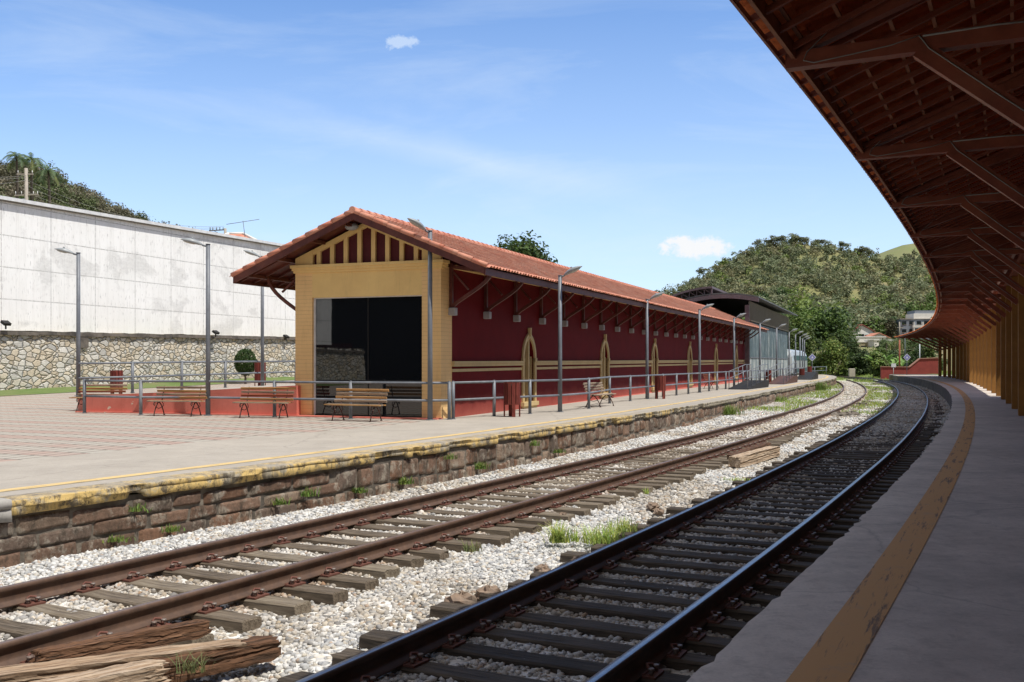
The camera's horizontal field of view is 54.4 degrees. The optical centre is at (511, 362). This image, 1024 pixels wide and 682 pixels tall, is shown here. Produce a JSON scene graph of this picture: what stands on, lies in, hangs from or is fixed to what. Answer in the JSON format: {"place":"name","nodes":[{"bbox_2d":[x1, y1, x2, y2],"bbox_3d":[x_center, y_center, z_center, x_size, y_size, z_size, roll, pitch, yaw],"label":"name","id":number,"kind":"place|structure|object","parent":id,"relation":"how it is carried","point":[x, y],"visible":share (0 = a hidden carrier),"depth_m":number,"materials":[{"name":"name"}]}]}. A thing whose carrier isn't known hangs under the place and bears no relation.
{"place":"outdoors","nodes":[
{"label":"outdoors","id":0,"kind":"place"},
{"bbox_2d":[126,384,294,393],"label":"terrace","id":1,"kind":"structure","parent":0,"point":[234,387],"depth_m":36.31,"materials":[{"name":"concrete"}]},
{"bbox_2d":[55,247,80,396],"bbox_3d":[-13.783,-1.257,30.946,0.803,4.674,0.267,0,0,-15],"label":"lamp post","id":2,"kind":"object","parent":1,"relation":"on","point":[78,342],"visible":0.94,"depth_m":30.95,"materials":[{"name":"metal"}]},
{"bbox_2d":[78,360,294,392],"bbox_3d":[-10.580,0.449,39.351,1.048,1.122,17.845,0,0,16],"label":"terrace railing","id":3,"kind":"object","parent":1,"relation":"on","point":[181,374],"visible":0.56,"depth_m":34.45,"materials":[{"name":"metal"}]},
{"bbox_2d":[243,250,263,385],"bbox_3d":[-10.190,-1.704,39.389,0.849,5.468,0.267,0,0,-18],"label":"lamp post","id":4,"kind":"object","parent":1,"relation":"on","point":[262,322],"visible":0.84,"depth_m":39.44,"materials":[{"name":"metal"}]},
{"bbox_2d":[0,380,428,461],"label":"plaza","id":5,"kind":"structure","parent":0,"point":[33,426],"depth_m":23.29,"materials":[{"name":"tile"}]},
{"bbox_2d":[69,384,127,410],"bbox_3d":[-12.717,1.092,30.660,1.657,0.851,0.593,0,0,6],"label":"bench","id":6,"kind":"object","parent":5,"relation":"on","point":[103,390],"visible":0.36,"depth_m":30.85,"materials":[{"name":"wood"}]},
{"bbox_2d":[110,370,122,393],"bbox_3d":[-15.291,0.850,38.500,0.462,1.099,0.462,0,0,34],"label":"litter bin","id":7,"kind":"object","parent":5,"relation":"on","point":[116,372],"visible":0.38,"depth_m":38.32,"materials":[{"name":"metal"}]},
{"bbox_2d":[0,331,294,389],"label":"rubble wall","id":8,"kind":"structure","parent":5,"relation":"on","point":[29,360],"depth_m":50.46,"materials":[{"name":"stone"}]},
{"bbox_2d":[0,330,275,336],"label":"dry grass ledge","id":9,"kind":"object","parent":8,"relation":"on","point":[93,332],"visible":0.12,"depth_m":50.27,"materials":[{"name":"plant"}]},
{"bbox_2d":[0,195,294,336],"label":"white wall","id":10,"kind":"structure","parent":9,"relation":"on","point":[142,276],"depth_m":52.38,"materials":[{"name":"concrete"}]},
{"bbox_2d":[0,377,294,395],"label":"grass verge","id":11,"kind":"object","parent":5,"relation":"on","point":[45,390],"depth_m":48.17,"materials":[{"name":"plant"}]},
{"bbox_2d":[146,386,206,416],"bbox_3d":[-9.392,1.092,27.963,1.673,0.851,0.593,0,0,12],"label":"bench","id":12,"kind":"object","parent":5,"relation":"on","point":[186,394],"visible":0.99,"depth_m":28.09,"materials":[{"name":"wood"}]},
{"bbox_2d":[75,385,300,415],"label":"ramp wall","id":13,"kind":"structure","parent":5,"relation":"on","point":[131,405],"depth_m":28.65,"materials":[{"name":"red paint"}]},
{"bbox_2d":[181,237,211,415],"bbox_3d":[-8.868,-0.992,27.982,0.852,5.044,0.267,0,0,-14],"label":"lamp post","id":14,"kind":"object","parent":5,"relation":"on","point":[208,399],"visible":0.97,"depth_m":28.02,"materials":[{"name":"metal"}]},
{"bbox_2d":[234,348,256,383],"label":"topiary bush","id":15,"kind":"object","parent":5,"relation":"on","point":[241,367],"visible":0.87,"depth_m":54.65,"materials":[{"name":"green plant"}]},
{"bbox_2d":[254,362,265,385],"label":"litter bin","id":16,"kind":"object","parent":5,"relation":"on","point":[257,368],"visible":0.59,"depth_m":45.77,"materials":[{"name":"metal"}]},
{"bbox_2d":[232,387,295,418],"bbox_3d":[-6.713,1.092,26.947,1.665,0.851,0.593,0,0,12],"label":"bench","id":17,"kind":"object","parent":5,"relation":"on","point":[287,393],"visible":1,"depth_m":27.08,"materials":[{"name":"wood"}]},
{"bbox_2d":[83,379,451,419],"bbox_3d":[-7.171,1.009,27.439,11.584,1.042,0.566,0,0,17],"label":"plaza railing","id":18,"kind":"object","parent":5,"relation":"on","point":[350,383],"visible":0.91,"depth_m":27.21,"materials":[{"name":"metal"}]},
{"bbox_2d":[324,388,388,421],"bbox_3d":[-3.971,1.092,25.487,1.667,0.851,0.593,0,0,24],"label":"bench","id":19,"kind":"object","parent":5,"relation":"on","point":[381,390],"visible":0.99,"depth_m":25.57,"materials":[{"name":"wood"}]},
{"bbox_2d":[407,218,434,419],"bbox_3d":[-2.351,-1.077,25.636,0.800,5.215,0.267,0,0,-40],"label":"lamp post","id":20,"kind":"object","parent":5,"relation":"on","point":[417,223],"visible":0.97,"depth_m":25.75,"materials":[{"name":"metal"}]},
{"bbox_2d":[230,206,767,419],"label":"station building","id":21,"kind":"structure","parent":5,"relation":"on","point":[355,278],"depth_m":27.86,"materials":[{"name":"red paint"}]},
{"bbox_2d":[314,295,421,414],"bbox_3d":[-3.941,-0.163,27.206,3.390,3.270,0.050,0,0,21],"label":"window frame","id":22,"kind":"structure","parent":21,"relation":"in","point":[403,295],"depth_m":27.78,"materials":[{"name":"black metal"}]},
{"bbox_2d":[525,340,531,401],"bbox_3d":[0.467,0.243,32.564,0.180,2.082,1.000,0,0,21],"label":"door","id":23,"kind":"structure","parent":21,"relation":"in","point":[528,360],"depth_m":32.51,"materials":[{"name":"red wood"}]},
{"bbox_2d":[602,344,605,392],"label":"door","id":24,"kind":"structure","parent":21,"relation":"in","point":[603,354],"depth_m":40.95,"materials":[{"name":"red wood"}]},
{"bbox_2d":[494,234,513,249],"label":"tree","id":25,"kind":"object","parent":5,"relation":"on","point":[502,237],"visible":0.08,"depth_m":79.98,"materials":[{"name":"green plant"}]},
{"bbox_2d":[499,229,557,263],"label":"tree","id":26,"kind":"object","parent":5,"relation":"on","point":[524,246],"visible":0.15,"depth_m":76.41,"materials":[{"name":"green plant"}]},
{"bbox_2d":[0,374,831,496],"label":"platform surface","id":27,"kind":"object","parent":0,"point":[32,472],"visible":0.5,"depth_m":17.91,"materials":[{"name":"concrete"}]},
{"bbox_2d":[0,375,828,491],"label":"yellow line","id":28,"kind":"object","parent":27,"relation":"on","point":[53,484],"visible":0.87,"depth_m":16.10,"materials":[{"name":"paint"}]},
{"bbox_2d":[504,382,519,416],"bbox_3d":[0.000,1.021,27.414,0.452,0.957,0.452,0,0,-12],"label":"litter bin","id":29,"kind":"object","parent":27,"relation":"on","point":[511,394],"visible":0.99,"depth_m":27.24,"materials":[{"name":"metal"}]},
{"bbox_2d":[556,266,581,411],"bbox_3d":[1.712,-0.672,29.819,0.830,4.404,0.268,0,0,23],"label":"lamp post","id":30,"kind":"object","parent":27,"relation":"on","point":[572,270],"visible":0.97,"depth_m":29.89,"materials":[{"name":"metal"}]},
{"bbox_2d":[583,382,615,406],"bbox_3d":[2.970,1.092,33.690,0.593,0.851,1.667,0,0,28],"label":"bench","id":31,"kind":"object","parent":27,"relation":"on","point":[601,387],"visible":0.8,"depth_m":33.85,"materials":[{"name":"brown wood"}]},
{"bbox_2d":[451,367,802,418],"bbox_3d":[14.453,1.009,62.754,1.593,1.042,80.014,0,0,23],"label":"platform railing","id":32,"kind":"object","parent":27,"relation":"on","point":[529,396],"visible":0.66,"depth_m":32.00,"materials":[{"name":"metal"}]},
{"bbox_2d":[644,292,663,398],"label":"lamp post","id":33,"kind":"object","parent":27,"relation":"on","point":[656,295],"visible":0.98,"depth_m":40.84,"materials":[{"name":"metal"}]},
{"bbox_2d":[654,375,665,398],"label":"litter bin","id":34,"kind":"object","parent":27,"relation":"on","point":[660,383],"visible":0.98,"depth_m":40.67,"materials":[{"name":"metal"}]},
{"bbox_2d":[697,304,712,392],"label":"lamp post","id":35,"kind":"object","parent":27,"relation":"on","point":[699,344],"visible":0.98,"depth_m":49.05,"materials":[{"name":"metal"}]},
{"bbox_2d":[671,286,797,379],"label":"steel shed","id":36,"kind":"structure","parent":27,"relation":"on","point":[757,310],"depth_m":87.80,"materials":[{"name":"grey paint"}]},
{"bbox_2d":[733,313,745,370],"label":"lamp post","id":37,"kind":"object","parent":27,"relation":"on","point":[742,314],"visible":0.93,"depth_m":58.24,"materials":[{"name":"metal"}]},
{"bbox_2d":[728,364,768,389],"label":"boarding ramp","id":38,"kind":"structure","parent":27,"relation":"on","point":[746,384],"depth_m":57.31,"materials":[{"name":"grey paint"}]},
{"bbox_2d":[759,319,769,369],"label":"lamp post","id":39,"kind":"object","parent":27,"relation":"on","point":[765,320],"visible":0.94,"depth_m":65.45,"materials":[{"name":"metal"}]},
{"bbox_2d":[776,324,785,376],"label":"lamp post","id":40,"kind":"object","parent":27,"relation":"on","point":[781,325],"visible":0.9,"depth_m":74.04,"materials":[{"name":"metal"}]},
{"bbox_2d":[768,363,797,383],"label":"boarding ramp","id":41,"kind":"structure","parent":27,"relation":"on","point":[783,379],"depth_m":70.56,"materials":[{"name":"grey metal"}]},
{"bbox_2d":[788,329,796,375],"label":"lamp post","id":42,"kind":"object","parent":27,"relation":"on","point":[789,348],"visible":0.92,"depth_m":84.55,"materials":[{"name":"metal"}]},
{"bbox_2d":[799,334,806,367],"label":"lamp post","id":43,"kind":"object","parent":27,"relation":"on","point":[800,349],"visible":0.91,"depth_m":99.96,"materials":[{"name":"metal"}]},
{"bbox_2d":[798,372,817,379],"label":"boarding ramp","id":44,"kind":"structure","parent":27,"relation":"on","point":[810,375],"depth_m":87.30,"materials":[{"name":"concrete"}]},
{"bbox_2d":[129,399,739,494],"bbox_3d":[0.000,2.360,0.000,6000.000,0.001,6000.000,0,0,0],"label":"ground","id":45,"kind":"structure","parent":0,"point":[375,459],"depth_m":24.83,"materials":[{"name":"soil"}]},
{"bbox_2d":[0,374,836,567],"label":"platform wall","id":46,"kind":"structure","parent":45,"relation":"on","point":[43,525],"depth_m":14.44,"materials":[{"name":"stone"}]},
{"bbox_2d":[102,534,135,542],"bbox_3d":[-4.762,2.095,11.865,0.492,0.089,0.257,0,0,0],"label":"wall weed","id":47,"kind":"object","parent":46,"relation":"attached to","point":[119,539],"depth_m":11.89,"materials":[{"name":"green plant"}]},
{"bbox_2d":[128,502,152,512],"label":"wall weed","id":48,"kind":"object","parent":46,"relation":"attached to","point":[132,509],"depth_m":12.15,"materials":[{"name":"green plant"}]},
{"bbox_2d":[161,523,184,532],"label":"wall weed","id":49,"kind":"object","parent":46,"relation":"attached to","point":[173,529],"depth_m":12.59,"materials":[{"name":"green plant"}]},
{"bbox_2d":[270,496,291,504],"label":"wall weed","id":50,"kind":"object","parent":46,"relation":"attached to","point":[278,502],"depth_m":14.35,"materials":[{"name":"green plant"}]},
{"bbox_2d":[301,485,320,496],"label":"wall weed","id":51,"kind":"object","parent":46,"relation":"attached to","point":[307,493],"depth_m":14.86,"materials":[{"name":"green plant"}]},
{"bbox_2d":[350,486,368,492],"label":"wall weed","id":52,"kind":"object","parent":46,"relation":"attached to","point":[359,490],"depth_m":16.01,"materials":[{"name":"green plant"}]},
{"bbox_2d":[397,475,414,484],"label":"wall weed","id":53,"kind":"object","parent":46,"relation":"attached to","point":[404,481],"depth_m":17.16,"materials":[{"name":"green plant"}]},
{"bbox_2d":[475,461,490,469],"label":"wall weed","id":54,"kind":"object","parent":46,"relation":"attached to","point":[479,466],"depth_m":19.58,"materials":[{"name":"green plant"}]},
{"bbox_2d":[722,403,746,414],"bbox_3d":[8.630,1.853,40.151,1.566,0.493,1.375,0,0,-36],"label":"wall weed","id":55,"kind":"object","parent":46,"relation":"attached to","point":[729,411],"depth_m":39.98,"materials":[{"name":"green plant"}]},
{"bbox_2d":[809,380,831,389],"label":"wall weed","id":56,"kind":"object","parent":46,"relation":"attached to","point":[818,386],"depth_m":73.39,"materials":[{"name":"green plant"}]},
{"bbox_2d":[807,335,947,375],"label":"valley undergrowth","id":57,"kind":"object","parent":45,"relation":"on","point":[850,358],"visible":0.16,"depth_m":156.97,"materials":[{"name":"green plant"}]},
{"bbox_2d":[864,340,891,346],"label":"white house","id":58,"kind":"structure","parent":45,"relation":"on","point":[872,342],"depth_m":220.45,"materials":[{"name":"paint"}]},
{"bbox_2d":[848,375,952,531],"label":"platform wall","id":59,"kind":"structure","parent":45,"relation":"on","point":[943,392],"depth_m":78.89,"materials":[{"name":"concrete"}]},
{"bbox_2d":[0,0,912,292],"label":"sky","id":60,"kind":"structure","parent":0,"point":[646,143],"materials":[{"name":"blue"}]},
{"bbox_2d":[0,378,950,681],"bbox_3d":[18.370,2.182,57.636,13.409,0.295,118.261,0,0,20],"label":"ballast stones","id":61,"kind":"object","parent":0,"point":[908,405],"visible":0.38,"depth_m":11.23,"materials":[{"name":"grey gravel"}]},
{"bbox_2d":[30,659,170,681],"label":"old timber","id":62,"kind":"object","parent":61,"relation":"on","point":[150,670],"visible":1,"depth_m":6.46,"materials":[{"name":"wood"}]},
{"bbox_2d":[0,639,247,681],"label":"old timber","id":63,"kind":"object","parent":61,"relation":"on","point":[25,672],"visible":0.53,"depth_m":6.75,"materials":[{"name":"wood"}]},
{"bbox_2d":[140,635,281,681],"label":"old timber","id":64,"kind":"object","parent":61,"relation":"on","point":[259,649],"visible":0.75,"depth_m":7.04,"materials":[{"name":"wood"}]},
{"bbox_2d":[165,649,219,674],"bbox_3d":[-2.162,2.027,6.759,0.328,0.147,0.241,0,0,35],"label":"grass tuft","id":65,"kind":"object","parent":64,"relation":"on","point":[191,668],"visible":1,"depth_m":6.75,"materials":[{"name":"plant"}]},
{"bbox_2d":[0,379,871,665],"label":"railway track","id":66,"kind":"structure","parent":61,"relation":"on","point":[496,525],"depth_m":11.30,"materials":[{"name":"metal"}]},
{"bbox_2d":[29,619,212,662],"bbox_3d":[-2.836,2.055,7.316,1.310,0.135,0.163,-1,0,-42],"label":"old timber","id":67,"kind":"object","parent":66,"relation":"on","point":[150,637],"visible":0.88,"depth_m":7.27,"materials":[{"name":"wood"}]},
{"bbox_2d":[444,590,476,604],"bbox_3d":[-0.464,2.197,9.070,0.330,0.224,0.298,0,0,-8],"label":"rock","id":68,"kind":"object","parent":61,"relation":"on","point":[462,597],"visible":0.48,"depth_m":9.00,"materials":[{"name":"stone"}]},
{"bbox_2d":[456,539,481,552],"bbox_3d":[-0.516,2.124,11.545,0.349,0.152,0.297,0,0,12],"label":"grass tuft","id":69,"kind":"object","parent":61,"relation":"on","point":[467,549],"visible":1,"depth_m":11.57,"materials":[{"name":"plant"}]},
{"bbox_2d":[474,585,500,600],"bbox_3d":[-0.220,2.199,9.423,0.252,0.194,0.260,0,0,12],"label":"rock","id":70,"kind":"object","parent":61,"relation":"on","point":[489,589],"visible":0.48,"depth_m":9.37,"materials":[{"name":"stone"}]},
{"bbox_2d":[533,564,550,572],"bbox_3d":[0.320,2.189,10.459,0.191,0.152,0.225,0,0,5],"label":"rock","id":71,"kind":"object","parent":61,"relation":"on","point":[542,567],"visible":0.56,"depth_m":10.42,"materials":[{"name":"stone"}]},
{"bbox_2d":[532,520,577,543],"bbox_3d":[0.583,2.053,12.146,0.690,0.295,0.595,0,0,0],"label":"grass tuft","id":72,"kind":"object","parent":61,"relation":"on","point":[557,535],"visible":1,"depth_m":12.13,"materials":[{"name":"plant"}]},
{"bbox_2d":[566,528,586,541],"bbox_3d":[0.758,2.102,12.210,0.371,0.196,0.332,0,0,0],"label":"grass tuft","id":73,"kind":"object","parent":61,"relation":"on","point":[574,538],"visible":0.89,"depth_m":12.24,"materials":[{"name":"plant"}]},
{"bbox_2d":[573,521,627,544],"bbox_3d":[1.141,2.074,12.134,0.796,0.252,0.623,0,0,0],"label":"grass tuft","id":74,"kind":"object","parent":61,"relation":"on","point":[598,537],"visible":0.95,"depth_m":12.11,"materials":[{"name":"plant"}]},
{"bbox_2d":[277,375,943,681],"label":"railway track","id":75,"kind":"structure","parent":61,"relation":"on","point":[673,640],"depth_m":9.46,"materials":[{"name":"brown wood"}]},
{"bbox_2d":[601,513,649,535],"bbox_3d":[1.476,2.075,12.771,0.732,0.249,0.494,0,0,0],"label":"grass tuft","id":76,"kind":"object","parent":61,"relation":"on","point":[626,524],"visible":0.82,"depth_m":12.80,"materials":[{"name":"plant"}]},
{"bbox_2d":[646,502,659,511],"bbox_3d":[2.135,2.192,15.102,0.223,0.146,0.271,0,0,1],"label":"rock","id":77,"kind":"object","parent":61,"relation":"on","point":[651,506],"visible":0.91,"depth_m":15.05,"materials":[{"name":"stone"}]},
{"bbox_2d":[727,442,770,459],"bbox_3d":[5.778,2.150,24.096,0.214,0.186,4.184,0,0,26],"label":"timber block","id":78,"kind":"object","parent":61,"relation":"on","point":[758,446],"depth_m":23.92,"materials":[{"name":"wood"}]},
{"bbox_2d":[728,446,780,467],"bbox_3d":[5.546,2.121,22.585,0.290,0.258,3.311,0,0,30],"label":"timber block","id":79,"kind":"object","parent":61,"relation":"on","point":[747,458],"depth_m":22.05,"materials":[{"name":"wood"}]},
{"bbox_2d":[748,370,951,414],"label":"track grass","id":80,"kind":"structure","parent":61,"relation":"on","point":[837,385],"depth_m":59.84,"materials":[{"name":"plant"}]},
{"bbox_2d":[705,245,951,375],"bbox_3d":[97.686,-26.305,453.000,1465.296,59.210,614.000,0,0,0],"label":"hillside","id":81,"kind":"structure","parent":0,"point":[817,291],"depth_m":399.02,"materials":[{"name":"plant"}]},
{"bbox_2d":[764,235,779,246],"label":"tree","id":82,"kind":"object","parent":81,"relation":"on","point":[774,238],"visible":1,"depth_m":461.35,"materials":[{"name":"green plant"}]},
{"bbox_2d":[786,309,797,349],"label":"tree","id":83,"kind":"object","parent":81,"relation":"on","point":[792,333],"visible":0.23,"depth_m":171.92,"materials":[{"name":"green plant"}]},
{"bbox_2d":[656,233,951,346],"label":"hillside forest","id":84,"kind":"object","parent":81,"relation":"on","point":[825,316],"visible":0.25,"depth_m":368.98,"materials":[{"name":"green plant"}]},
{"bbox_2d":[793,325,817,357],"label":"tree","id":85,"kind":"object","parent":81,"relation":"on","point":[810,345],"visible":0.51,"depth_m":167.50,"materials":[{"name":"green plant"}]},
{"bbox_2d":[829,328,854,350],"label":"tree","id":86,"kind":"object","parent":81,"relation":"on","point":[843,335],"visible":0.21,"depth_m":174.72,"materials":[{"name":"green plant"}]},
{"bbox_2d":[840,336,860,372],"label":"tree","id":87,"kind":"object","parent":81,"relation":"on","point":[854,346],"visible":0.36,"depth_m":159.77,"materials":[{"name":"green plant"}]},
{"bbox_2d":[853,349,869,374],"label":"tree","id":88,"kind":"object","parent":81,"relation":"on","point":[861,362],"visible":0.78,"depth_m":151.30,"materials":[{"name":"green plant"}]},
{"bbox_2d":[848,324,875,335],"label":"gabled house","id":89,"kind":"structure","parent":81,"relation":"on","point":[864,330],"depth_m":262.06,"materials":[{"name":"concrete"}]},
{"bbox_2d":[852,336,885,340],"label":"house","id":90,"kind":"structure","parent":81,"relation":"on","point":[862,338],"depth_m":231.97,"materials":[{"name":"white paint"}]},
{"bbox_2d":[884,317,897,337],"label":"tree","id":91,"kind":"object","parent":81,"relation":"on","point":[890,327],"visible":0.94,"depth_m":245.32,"materials":[{"name":"green plant"}]},
{"bbox_2d":[898,346,912,366],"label":"tree","id":92,"kind":"object","parent":81,"relation":"on","point":[909,350],"visible":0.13,"depth_m":159.55,"materials":[{"name":"green plant"}]},
{"bbox_2d":[895,310,935,339],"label":"apartment block","id":93,"kind":"structure","parent":81,"relation":"on","point":[914,320],"depth_m":262.47,"materials":[{"name":"paint"}]},
{"bbox_2d":[920,345,935,357],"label":"tree","id":94,"kind":"object","parent":81,"relation":"on","point":[927,352],"visible":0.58,"depth_m":149.51,"materials":[{"name":"green plant"}]},
{"bbox_2d":[687,375,1023,681],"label":"platform surface","id":95,"kind":"object","parent":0,"point":[955,612],"visible":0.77,"depth_m":6.69,"materials":[{"name":"concrete"}]},
{"bbox_2d":[729,0,1023,415],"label":"platform canopy","id":96,"kind":"object","parent":95,"relation":"on","point":[918,105],"visible":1,"depth_m":12.31,"materials":[{"name":"wood"}]},
{"bbox_2d":[786,375,974,681],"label":"ochre line","id":97,"kind":"object","parent":95,"relation":"on","point":[837,650],"visible":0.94,"depth_m":6.59,"materials":[{"name":"paint"}]},
{"bbox_2d":[797,373,951,379],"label":"grassy bank","id":98,"kind":"structure","parent":0,"point":[871,376],"depth_m":143.61,"materials":[{"name":"plant"}]},
{"bbox_2d":[790,349,806,372],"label":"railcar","id":99,"kind":"object","parent":98,"relation":"on","point":[792,356],"visible":0.3,"depth_m":116.46,"materials":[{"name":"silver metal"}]},
{"bbox_2d":[815,336,848,375],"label":"tree","id":100,"kind":"object","parent":98,"relation":"on","point":[832,359],"visible":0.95,"depth_m":149.28,"materials":[{"name":"green plant"}]},
{"bbox_2d":[864,351,889,376],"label":"tree","id":101,"kind":"object","parent":98,"relation":"on","point":[876,363],"visible":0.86,"depth_m":137.07,"materials":[{"name":"green plant"}]},
{"bbox_2d":[880,357,937,378],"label":"red wall","id":102,"kind":"structure","parent":98,"relation":"on","point":[923,365],"depth_m":127.00,"materials":[{"name":"paint"}]},
{"bbox_2d":[878,243,919,259],"bbox_3d":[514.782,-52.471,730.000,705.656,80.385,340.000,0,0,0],"label":"grassy hill","id":103,"kind":"structure","parent":0,"point":[899,251],"depth_m":665.93,"materials":[{"name":"plant"}]},
{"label":"left hill","id":104,"kind":"structure","parent":0,"visible":0},
{"bbox_2d":[1,151,30,197],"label":"palm tree","id":105,"kind":"object","parent":104,"relation":"on","point":[16,157],"visible":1,"depth_m":117.88,"materials":[{"name":"green plant"}]},
{"bbox_2d":[14,168,37,199],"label":"utility pole","id":106,"kind":"object","parent":104,"relation":"on","point":[26,194],"visible":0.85,"depth_m":83.95,"materials":[{"name":"concrete"}]},
{"bbox_2d":[18,152,46,200],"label":"palm tree","id":107,"kind":"object","parent":104,"relation":"on","point":[38,161],"visible":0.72,"depth_m":121.86,"materials":[{"name":"green plant"}]},
{"bbox_2d":[32,165,63,203],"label":"palm tree","id":108,"kind":"object","parent":104,"relation":"on","point":[49,172],"visible":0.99,"depth_m":115.86,"materials":[{"name":"green plant"}]},
{"bbox_2d":[0,155,192,227],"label":"hill scrub","id":109,"kind":"object","parent":104,"relation":"on","point":[75,192],"visible":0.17,"depth_m":141.62,"materials":[{"name":"green plant"}]},
{"bbox_2d":[225,232,255,238],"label":"tiled house","id":110,"kind":"structure","parent":104,"relation":"on","point":[240,234],"depth_m":80.38,"materials":[{"name":"ceramic"}]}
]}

